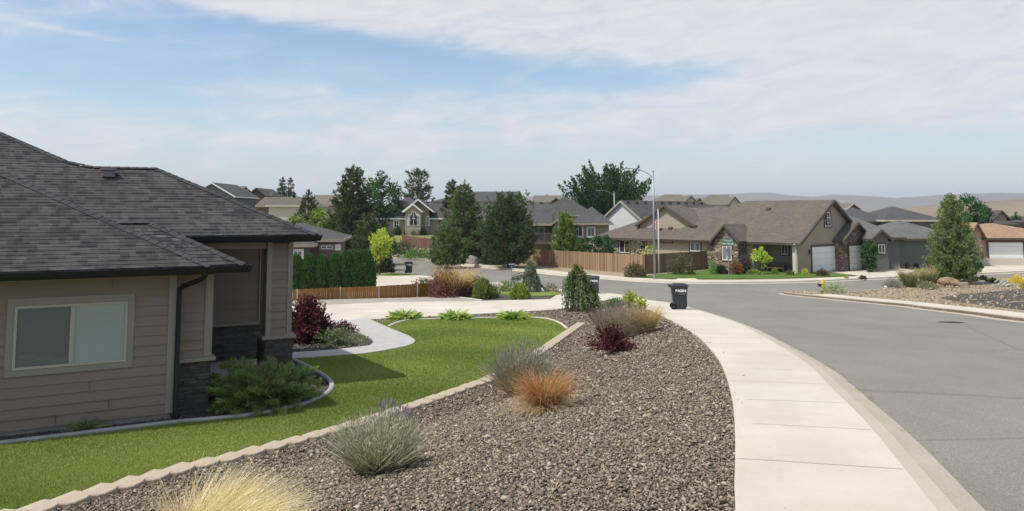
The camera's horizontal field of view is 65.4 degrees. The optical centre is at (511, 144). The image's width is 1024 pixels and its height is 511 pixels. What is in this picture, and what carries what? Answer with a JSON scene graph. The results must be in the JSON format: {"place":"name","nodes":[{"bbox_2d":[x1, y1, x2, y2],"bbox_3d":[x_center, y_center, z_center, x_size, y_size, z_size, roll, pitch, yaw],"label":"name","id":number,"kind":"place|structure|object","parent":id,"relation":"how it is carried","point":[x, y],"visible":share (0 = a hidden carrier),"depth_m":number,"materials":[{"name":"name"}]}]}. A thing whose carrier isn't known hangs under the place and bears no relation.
{"place":"outdoors","nodes":[
{"label":"outdoors","id":0,"kind":"place"},
{"bbox_2d":[0,317,576,510],"bbox_3d":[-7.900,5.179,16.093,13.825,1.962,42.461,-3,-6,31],"label":"lawn ground","id":1,"kind":"structure","parent":0,"point":[434,370],"depth_m":14.45,"materials":[{"name":"green plant"}]},
{"bbox_2d":[114,475,144,490],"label":"edging block","id":2,"kind":"structure","parent":1,"relation":"on","point":[127,483],"depth_m":10.14,"materials":[{"name":"beige concrete"}]},
{"bbox_2d":[140,469,169,483],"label":"edging block","id":3,"kind":"structure","parent":1,"relation":"on","point":[152,476],"depth_m":10.55,"materials":[{"name":"beige concrete"}]},
{"bbox_2d":[0,358,334,444],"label":"lawn edging","id":4,"kind":"object","parent":1,"relation":"on","point":[243,415],"visible":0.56,"depth_m":14.17,"materials":[{"name":"grey concrete"}]},
{"bbox_2d":[165,462,194,475],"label":"edging block","id":5,"kind":"structure","parent":1,"relation":"on","point":[182,468],"depth_m":10.95,"materials":[{"name":"beige concrete"}]},
{"bbox_2d":[492,308,534,319],"bbox_3d":[0.069,7.391,34.502,1.787,0.552,1.742,-3,-6,34],"label":"hosta","id":6,"kind":"object","parent":1,"relation":"on","point":[511,315],"visible":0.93,"depth_m":34.23,"materials":[{"name":"green plant"}]},
{"bbox_2d":[292,318,414,357],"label":"garden path","id":7,"kind":"structure","parent":0,"point":[382,337],"depth_m":25.23,"materials":[{"name":"concrete"}]},
{"bbox_2d":[52,292,734,510],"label":"gravel bed","id":8,"kind":"object","parent":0,"point":[558,492],"visible":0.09,"depth_m":9.31,"materials":[{"name":"grey gravel"}]},
{"bbox_2d":[16,499,58,510],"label":"edging block","id":9,"kind":"structure","parent":8,"relation":"on","point":[45,505],"depth_m":8.99,"materials":[{"name":"beige concrete"}]},
{"bbox_2d":[51,490,89,507],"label":"edging block","id":10,"kind":"structure","parent":8,"relation":"on","point":[74,498],"depth_m":9.34,"materials":[{"name":"beige concrete"}]},
{"bbox_2d":[83,483,117,498],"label":"edging block","id":11,"kind":"structure","parent":8,"relation":"on","point":[100,490],"depth_m":9.75,"materials":[{"name":"beige concrete"}]},
{"bbox_2d":[137,448,335,510],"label":"feather grass","id":12,"kind":"object","parent":8,"relation":"on","point":[241,501],"depth_m":6.76,"materials":[{"name":"beige plant"}]},
{"bbox_2d":[311,396,444,474],"bbox_3d":[-1.575,3.426,9.442,1.620,0.857,1.647,0,-5,0],"label":"lavender bush","id":13,"kind":"object","parent":8,"relation":"on","point":[388,449],"visible":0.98,"depth_m":9.28,"materials":[{"name":"green plant"}]},
{"bbox_2d":[292,297,481,304],"bbox_3d":[-7.900,8.794,44.457,12.429,0.331,4.391,2,-5,-21],"label":"gravel strip","id":14,"kind":"object","parent":8,"relation":"on","point":[370,300],"visible":0.49,"depth_m":44.99,"materials":[{"name":"beige gravel"}]},
{"bbox_2d":[385,308,424,320],"bbox_3d":[-4.675,7.382,34.473,1.821,0.571,1.773,-3,-6,28],"label":"hosta","id":15,"kind":"object","parent":8,"relation":"on","point":[396,315],"visible":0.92,"depth_m":34.21,"materials":[{"name":"green plant"}]},
{"bbox_2d":[426,263,483,296],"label":"feather grass","id":16,"kind":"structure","parent":8,"relation":"on","point":[462,276],"depth_m":47.91,"materials":[{"name":"beige plant"}]},
{"bbox_2d":[434,308,477,319],"bbox_3d":[-2.471,7.388,34.533,1.810,0.571,1.749,3,-6,-31],"label":"hosta","id":17,"kind":"object","parent":8,"relation":"on","point":[453,315],"visible":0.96,"depth_m":34.26,"materials":[{"name":"green plant"}]},
{"bbox_2d":[466,294,553,300],"bbox_3d":[-0.164,9.190,47.748,5.906,0.259,5.431,0,-5,0],"label":"shrub bed","id":18,"kind":"object","parent":8,"relation":"on","point":[503,297],"visible":0.32,"depth_m":46.55,"materials":[{"name":"brown soil"}]},
{"bbox_2d":[425,265,469,297],"bbox_3d":[-3.831,8.215,47.975,2.891,2.137,2.925,0,-5,0],"label":"japanese maple","id":19,"kind":"object","parent":18,"relation":"on","point":[437,291],"visible":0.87,"depth_m":47.54,"materials":[{"name":"red plant"}]},
{"bbox_2d":[472,277,493,298],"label":"shrub","id":20,"kind":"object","parent":18,"relation":"on","point":[482,288],"depth_m":46.17,"materials":[{"name":"green plant"}]},
{"bbox_2d":[508,282,530,299],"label":"shrub","id":21,"kind":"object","parent":18,"relation":"on","point":[519,291],"depth_m":45.70,"materials":[{"name":"green plant"}]},
{"bbox_2d":[471,336,572,395],"bbox_3d":[0.166,4.478,16.208,2.148,1.131,2.120,-2,-5,19],"label":"lavender bush","id":22,"kind":"object","parent":8,"relation":"on","point":[505,360],"visible":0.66,"depth_m":16.03,"materials":[{"name":"grey plant"}]},
{"bbox_2d":[498,291,562,295],"bbox_3d":[0.895,9.449,50.336,4.693,0.224,4.206,0,-5,0],"label":"grass strip","id":23,"kind":"object","parent":8,"relation":"on","point":[542,293],"depth_m":50.09,"materials":[{"name":"green plant"}]},
{"bbox_2d":[510,258,550,291],"bbox_3d":[1.257,8.610,51.914,2.642,2.443,1.471,2,-5,-19],"label":"weeping spruce","id":24,"kind":"object","parent":23,"relation":"on","point":[531,277],"visible":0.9,"depth_m":51.84,"materials":[{"name":"green plant"}]},
{"bbox_2d":[493,362,591,421],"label":"blood grass","id":25,"kind":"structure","parent":8,"relation":"on","point":[549,395],"depth_m":12.70,"materials":[{"name":"orange plant"}]},
{"bbox_2d":[560,264,604,312],"bbox_3d":[3.729,7.011,38.925,2.284,2.608,2.169,-4,-7,42],"label":"weeping tree","id":26,"kind":"object","parent":8,"relation":"on","point":[581,291],"visible":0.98,"depth_m":38.65,"materials":[{"name":"green plant"}]},
{"bbox_2d":[584,319,638,352],"bbox_3d":[2.526,4.836,20.109,1.505,0.850,1.435,0,-5,0],"label":"barberry","id":27,"kind":"object","parent":8,"relation":"on","point":[611,341],"visible":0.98,"depth_m":20.01,"materials":[{"name":"red plant"}]},
{"bbox_2d":[584,299,658,338],"bbox_3d":[3.311,5.217,23.967,2.268,1.198,2.551,0,-5,0],"label":"lavender bush","id":28,"kind":"object","parent":8,"relation":"on","point":[629,328],"visible":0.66,"depth_m":23.75,"materials":[{"name":"grey plant"}]},
{"bbox_2d":[624,302,670,333],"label":"ornamental grass","id":29,"kind":"object","parent":8,"relation":"on","point":[651,318],"depth_m":23.55,"materials":[{"name":"beige plant"}]},
{"bbox_2d":[376,276,424,286],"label":"neighbour driveway","id":30,"kind":"structure","parent":0,"point":[390,280],"depth_m":64.62,"materials":[{"name":"concrete"}]},
{"bbox_2d":[380,233,435,243],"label":"hill lawn","id":31,"kind":"structure","parent":0,"point":[398,237],"depth_m":121.09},
{"bbox_2d":[363,170,405,232],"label":"broadleaf tree","id":32,"kind":"object","parent":31,"relation":"on","point":[377,194],"visible":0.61,"depth_m":126.30,"materials":[{"name":"green plant"}]},
{"bbox_2d":[292,278,532,299],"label":"neighbour yard","id":33,"kind":"structure","parent":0,"point":[372,297],"depth_m":52.62,"materials":[{"name":"soil"}]},
{"bbox_2d":[292,253,305,290],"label":"arborvitae","id":34,"kind":"object","parent":33,"relation":"on","point":[297,264],"visible":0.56,"depth_m":53.02,"materials":[{"name":"green plant"}]},
{"bbox_2d":[298,253,315,289],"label":"arborvitae","id":35,"kind":"object","parent":33,"relation":"on","point":[308,271],"visible":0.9,"depth_m":53.07,"materials":[{"name":"green plant"}]},
{"bbox_2d":[312,254,329,288],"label":"arborvitae","id":36,"kind":"object","parent":33,"relation":"on","point":[321,270],"visible":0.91,"depth_m":53.19,"materials":[{"name":"green plant"}]},
{"bbox_2d":[293,222,351,260],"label":"neighbour house","id":37,"kind":"structure","parent":33,"relation":"on","point":[329,243],"depth_m":59.62,"materials":[{"name":"grey"}]},
{"bbox_2d":[326,252,344,287],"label":"arborvitae","id":38,"kind":"object","parent":33,"relation":"on","point":[333,278],"visible":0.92,"depth_m":53.27,"materials":[{"name":"green plant"}]},
{"bbox_2d":[338,249,353,287],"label":"arborvitae","id":39,"kind":"object","parent":33,"relation":"on","point":[346,262],"visible":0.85,"depth_m":53.38,"materials":[{"name":"green plant"}]},
{"bbox_2d":[347,250,366,290],"bbox_3d":[-10.461,8.611,53.949,1.506,2.907,1.588,0,-5,1],"label":"arborvitae","id":40,"kind":"object","parent":33,"relation":"on","point":[355,272],"visible":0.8,"depth_m":53.46,"materials":[{"name":"green plant"}]},
{"bbox_2d":[356,248,378,290],"bbox_3d":[-9.884,8.565,54.078,1.521,3.027,1.556,-2,-5,18],"label":"arborvitae","id":41,"kind":"object","parent":33,"relation":"on","point":[370,274],"visible":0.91,"depth_m":53.69,"materials":[{"name":"green plant"}]},
{"bbox_2d":[377,273,413,275],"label":"neighbour grass","id":42,"kind":"structure","parent":33,"relation":"on","point":[395,274],"depth_m":71.89,"materials":[{"name":"green plant"}]},
{"bbox_2d":[368,227,393,274],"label":"broadleaf tree","id":43,"kind":"object","parent":42,"relation":"on","point":[383,244],"visible":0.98,"depth_m":71.11,"materials":[{"name":"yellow plant"}]},
{"bbox_2d":[292,293,611,320],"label":"driveway","id":44,"kind":"structure","parent":0,"point":[376,310],"depth_m":40.42,"materials":[{"name":"concrete"}]},
{"bbox_2d":[0,0,1023,205],"label":"sky","id":45,"kind":"structure","parent":0,"point":[877,98],"materials":[{"name":"blue"}]},
{"bbox_2d":[346,247,977,279],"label":"yard","id":46,"kind":"structure","parent":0,"point":[596,272],"depth_m":76.72,"materials":[{"name":"green plant"}]},
{"bbox_2d":[292,189,322,224],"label":"dark tree","id":47,"kind":"object","parent":46,"relation":"on","point":[310,199],"visible":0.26,"depth_m":107.23,"materials":[{"name":"green plant"}]},
{"bbox_2d":[441,202,613,259],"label":"house","id":48,"kind":"structure","parent":46,"relation":"on","point":[590,222],"depth_m":96.08,"materials":[{"name":"grey"}]},
{"bbox_2d":[550,211,581,251],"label":"tree","id":49,"kind":"object","parent":46,"relation":"on","point":[565,238],"visible":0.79,"depth_m":87.04,"materials":[{"name":"green plant"}]},
{"bbox_2d":[522,249,644,272],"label":"cedar fence","id":50,"kind":"object","parent":46,"relation":"on","point":[613,262],"visible":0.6,"depth_m":79.36,"materials":[{"name":"brown wood"}]},
{"bbox_2d":[642,251,706,273],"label":"weathered fence","id":51,"kind":"object","parent":46,"relation":"on","point":[699,259],"visible":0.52,"depth_m":76.16,"materials":[{"name":"brown wood"}]},
{"bbox_2d":[592,200,865,273],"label":"corner house","id":52,"kind":"structure","parent":46,"relation":"on","point":[810,236],"depth_m":77.80,"materials":[{"name":"brown"}]},
{"bbox_2d":[811,244,835,272],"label":"garage door","id":53,"kind":"structure","parent":52,"relation":"in","point":[818,251],"depth_m":75.56,"materials":[{"name":"white paint"}]},
{"bbox_2d":[848,243,862,269],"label":"garage door","id":54,"kind":"structure","parent":52,"relation":"in","point":[852,260],"depth_m":77.94,"materials":[{"name":"white paint"}]},
{"bbox_2d":[848,215,956,270],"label":"grey house","id":55,"kind":"structure","parent":46,"relation":"on","point":[899,243],"depth_m":80.81,"materials":[{"name":"grey paint"}]},
{"bbox_2d":[953,193,994,223],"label":"broadleaf tree","id":56,"kind":"object","parent":46,"relation":"on","point":[984,211],"visible":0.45,"depth_m":110.63,"materials":[{"name":"green plant"}]},
{"bbox_2d":[953,222,1023,265],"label":"peach house","id":57,"kind":"structure","parent":46,"relation":"on","point":[1001,244],"depth_m":85.68,"materials":[{"name":"orange"}]},
{"bbox_2d":[987,241,1023,257],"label":"garage door","id":58,"kind":"structure","parent":57,"relation":"in","point":[995,249],"depth_m":85.68,"materials":[{"name":"white paint"}]},
{"bbox_2d":[377,193,1023,210],"bbox_3d":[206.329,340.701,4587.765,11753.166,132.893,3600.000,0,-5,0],"label":"distant hills","id":59,"kind":"structure","parent":0,"point":[868,203],"depth_m":3787.16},
{"bbox_2d":[384,257,1023,510],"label":"road","id":60,"kind":"structure","parent":0,"point":[951,395],"depth_m":16.60,"materials":[{"name":"grey asphalt"}]},
{"bbox_2d":[393,257,1023,283],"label":"gutter","id":61,"kind":"object","parent":60,"relation":"on","point":[711,283],"visible":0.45,"depth_m":66.47,"materials":[{"name":"concrete"}]},
{"bbox_2d":[749,326,985,510],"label":"gutter","id":62,"kind":"object","parent":60,"relation":"on","point":[953,490],"visible":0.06,"depth_m":8.32,"materials":[{"name":"concrete"}]},
{"bbox_2d":[777,293,1023,322],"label":"corner gutter","id":63,"kind":"object","parent":60,"relation":"on","point":[916,308],"visible":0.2,"depth_m":36.10,"materials":[{"name":"concrete"}]},
{"bbox_2d":[394,254,1023,281],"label":"sidewalk","id":64,"kind":"structure","parent":0,"point":[550,271],"depth_m":68.20,"materials":[{"name":"concrete"}]},
{"bbox_2d":[639,269,855,278],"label":"corner house lawn","id":65,"kind":"structure","parent":0,"point":[703,274],"depth_m":69.51,"materials":[{"name":"green plant"}]},
{"bbox_2d":[622,261,649,277],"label":"yard shrub","id":66,"kind":"object","parent":65,"relation":"on","point":[635,270],"visible":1,"depth_m":68.48,"materials":[{"name":"brown plant"}]},
{"bbox_2d":[667,250,698,274],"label":"yard shrub","id":67,"kind":"object","parent":65,"relation":"on","point":[682,262],"visible":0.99,"depth_m":72.39,"materials":[{"name":"green plant"}]},
{"bbox_2d":[604,293,937,510],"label":"sidewalk","id":68,"kind":"structure","parent":0,"point":[767,482],"depth_m":8.31,"materials":[{"name":"concrete"}]},
{"bbox_2d":[667,283,687,309],"bbox_3d":[7.069,6.458,33.918,0.858,1.090,0.665,-1,-5,6],"label":"wheelie bin","id":69,"kind":"object","parent":68,"relation":"on","point":[679,294],"visible":1,"depth_m":33.64,"materials":[{"name":"black plastic"}]},
{"bbox_2d":[828,268,913,277],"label":"corner house driveway","id":70,"kind":"structure","parent":0,"point":[890,272],"depth_m":74.60,"materials":[{"name":"concrete"}]},
{"bbox_2d":[783,277,1023,320],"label":"corner lot","id":71,"kind":"structure","parent":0,"point":[982,283],"depth_m":48.58,"materials":[{"name":"beige gravel"}]},
{"bbox_2d":[790,285,1023,311],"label":"lot rubble","id":72,"kind":"object","parent":71,"relation":"on","point":[967,302],"visible":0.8,"depth_m":48.20,"materials":[{"name":"gravel"}]},
{"bbox_2d":[895,265,923,286],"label":"plumed grass","id":73,"kind":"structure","parent":71,"relation":"on","point":[909,280],"depth_m":56.66,"materials":[{"name":"green plant"}]},
{"bbox_2d":[941,289,1023,309],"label":"dark gravel patch","id":74,"kind":"object","parent":71,"relation":"on","point":[1007,295],"visible":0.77,"depth_m":44.81,"materials":[{"name":"grey gravel"}]},
{"bbox_2d":[813,294,1023,316],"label":"corner sidewalk","id":75,"kind":"structure","parent":0,"point":[1009,313],"depth_m":37.12,"materials":[{"name":"concrete"}]},
{"bbox_2d":[865,199,1023,215],"bbox_3d":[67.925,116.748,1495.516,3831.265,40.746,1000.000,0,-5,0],"label":"tan hills","id":76,"kind":"structure","parent":0,"point":[1010,207],"depth_m":1226.82,"materials":[{"name":"beige soil"}]},
{"bbox_3d":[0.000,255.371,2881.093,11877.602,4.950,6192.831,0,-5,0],"label":"ground","id":77,"kind":"structure","parent":0,"visible":0},
{"bbox_2d":[0,132,322,435],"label":"house","id":78,"kind":"structure","parent":77,"relation":"on","point":[132,294],"depth_m":14.70,"materials":[{"name":"beige"}]},
{"bbox_2d":[3,293,134,377],"bbox_3d":[-7.686,3.311,13.917,1.960,1.310,0.052,3,-6,-30],"label":"window","id":79,"kind":"structure","parent":78,"relation":"in","point":[64,334],"depth_m":13.88,"materials":[{"name":"grey glass"}]},
{"bbox_2d":[0,362,328,439],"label":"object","id":80,"kind":"structure","parent":77,"relation":"on","point":[206,414],"depth_m":14.79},
{"bbox_2d":[59,390,107,432],"bbox_3d":[-7.385,4.593,13.796,0.861,0.717,0.884,-5,-7,44],"label":"perennial","id":81,"kind":"object","parent":80,"relation":"on","point":[87,425],"visible":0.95,"depth_m":13.70,"materials":[{"name":"green plant"}]},
{"bbox_2d":[3,371,328,439],"bbox_3d":[-8.235,5.235,17.144,8.325,0.278,7.589,3,-6,-35],"label":"mulch bed","id":82,"kind":"object","parent":80,"relation":"on","point":[134,422],"visible":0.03,"depth_m":14.54,"materials":[{"name":"black soil"}]},
{"bbox_2d":[204,352,323,416],"bbox_3d":[-5.052,4.729,15.817,2.592,1.010,2.518,0,-5,0],"label":"juniper","id":83,"kind":"object","parent":80,"relation":"on","point":[238,389],"visible":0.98,"depth_m":15.44,"materials":[{"name":"green plant"}]},
{"bbox_2d":[204,182,258,207],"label":"house","id":84,"kind":"structure","parent":77,"relation":"on","point":[238,193],"depth_m":154.68,"materials":[{"name":"grey"}]},
{"bbox_2d":[265,197,328,224],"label":"house","id":85,"kind":"structure","parent":77,"relation":"on","point":[285,209],"depth_m":127.98,"materials":[{"name":"brown"}]},
{"bbox_2d":[309,205,336,228],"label":"broadleaf tree","id":86,"kind":"object","parent":77,"relation":"on","point":[320,214],"visible":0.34,"depth_m":93.68,"materials":[{"name":"green plant"}]},
{"bbox_2d":[292,327,372,351],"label":"mulch bed","id":87,"kind":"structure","parent":77,"relation":"on","point":[300,347],"depth_m":24.23,"materials":[{"name":"stone"}]},
{"bbox_2d":[291,289,333,344],"bbox_3d":[-6.466,5.473,25.195,1.679,1.841,1.712,-4,-7,42],"label":"japanese maple","id":88,"kind":"object","parent":87,"relation":"on","point":[309,319],"visible":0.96,"depth_m":24.90,"materials":[{"name":"red plant"}]},
{"bbox_2d":[300,325,368,348],"bbox_3d":[-5.364,5.918,24.479,2.076,0.742,2.105,-3,-6,28],"label":"ground cover shrub","id":89,"kind":"object","parent":87,"relation":"on","point":[336,338],"visible":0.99,"depth_m":24.34,"materials":[{"name":"green plant"}]},
{"bbox_2d":[324,164,379,252],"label":"pine tree","id":90,"kind":"object","parent":77,"relation":"on","point":[352,201],"visible":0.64,"depth_m":86.94,"materials":[{"name":"green plant"}]},
{"bbox_2d":[348,212,387,267],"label":"pine tree","id":91,"kind":"object","parent":77,"relation":"on","point":[361,240],"visible":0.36,"depth_m":79.25,"materials":[{"name":"green plant"}]},
{"bbox_2d":[292,283,472,300],"bbox_3d":[-7.683,8.870,47.790,12.292,0.933,0.548,3,-6,-29],"label":"fence","id":92,"kind":"object","parent":77,"relation":"on","point":[395,291],"visible":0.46,"depth_m":47.30,"materials":[{"name":"brown wood"}]},
{"bbox_2d":[369,197,460,234],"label":"arched window house","id":93,"kind":"structure","parent":77,"relation":"on","point":[416,215],"depth_m":125.63,"materials":[{"name":"grey"}]},
{"bbox_2d":[401,167,435,202],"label":"conifer tree","id":94,"kind":"object","parent":77,"relation":"on","point":[419,188],"visible":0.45,"depth_m":164.61,"materials":[{"name":"green plant"}]},
{"bbox_2d":[428,218,468,267],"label":"conifer tree","id":95,"kind":"object","parent":77,"relation":"on","point":[456,257],"visible":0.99,"depth_m":82.88,"materials":[{"name":"green plant"}]},
{"bbox_2d":[431,179,491,260],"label":"spruce tree","id":96,"kind":"object","parent":77,"relation":"on","point":[463,198],"visible":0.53,"depth_m":90.75,"materials":[{"name":"green plant"}]},
{"bbox_2d":[430,191,523,206],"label":"house","id":97,"kind":"structure","parent":77,"relation":"on","point":[480,197],"depth_m":152.82,"materials":[{"name":"grey"}]},
{"bbox_2d":[476,190,539,266],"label":"pine tree","id":98,"kind":"object","parent":77,"relation":"on","point":[513,236],"visible":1,"depth_m":81.30,"materials":[{"name":"green plant"}]},
{"bbox_2d":[551,197,586,219],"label":"house","id":99,"kind":"structure","parent":77,"relation":"on","point":[566,204],"depth_m":119.79,"materials":[{"name":"grey"}]},
{"bbox_2d":[557,160,651,215],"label":"poplar tree","id":100,"kind":"object","parent":77,"relation":"on","point":[588,196],"visible":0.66,"depth_m":122.69,"materials":[{"name":"green plant"}]},
{"bbox_2d":[590,235,618,253],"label":"broadleaf tree","id":101,"kind":"object","parent":77,"relation":"on","point":[606,247],"visible":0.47,"depth_m":86.88,"materials":[{"name":"green plant"}]},
{"bbox_2d":[604,200,712,246],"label":"grey roof house","id":102,"kind":"structure","parent":77,"relation":"on","point":[620,213],"depth_m":103.23,"materials":[{"name":"white paint"}]},
{"bbox_2d":[422,275,957,510],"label":"kerb","id":103,"kind":"structure","parent":77,"relation":"on","point":[934,494],"depth_m":8.29,"materials":[{"name":"concrete"}]},
{"bbox_2d":[392,255,1023,282],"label":"kerb","id":104,"kind":"structure","parent":77,"relation":"on","point":[713,282],"depth_m":66.07,"materials":[{"name":"concrete"}]},
{"bbox_2d":[694,195,740,206],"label":"house","id":105,"kind":"structure","parent":77,"relation":"on","point":[720,200],"depth_m":166.21,"materials":[{"name":"beige"}]},
{"bbox_2d":[844,208,880,225],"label":"house","id":106,"kind":"structure","parent":77,"relation":"on","point":[868,217],"depth_m":120.16,"materials":[{"name":"grey"}]},
{"bbox_2d":[859,240,879,271],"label":"climbing shrub","id":107,"kind":"object","parent":77,"relation":"on","point":[870,258],"visible":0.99,"depth_m":75.07,"materials":[{"name":"green plant"}]},
{"bbox_2d":[783,276,1023,320],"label":"corner kerb","id":108,"kind":"structure","parent":77,"relation":"on","point":[920,306],"depth_m":38.73,"materials":[{"name":"concrete"}]},
{"bbox_2d":[869,206,941,228],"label":"house","id":109,"kind":"structure","parent":77,"relation":"on","point":[891,214],"depth_m":117.22,"materials":[{"name":"grey"}]},
{"bbox_2d":[921,192,984,283],"bbox_3d":[33.944,7.337,61.585,4.334,7.377,4.580,-4,-6,36],"label":"pine tree","id":110,"kind":"object","parent":77,"relation":"on","point":[949,260],"visible":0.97,"depth_m":60.94,"materials":[{"name":"green plant"}]},
{"bbox_2d":[956,210,1018,226],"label":"house","id":111,"kind":"structure","parent":77,"relation":"on","point":[1001,217],"depth_m":114.73,"materials":[{"name":"grey"}]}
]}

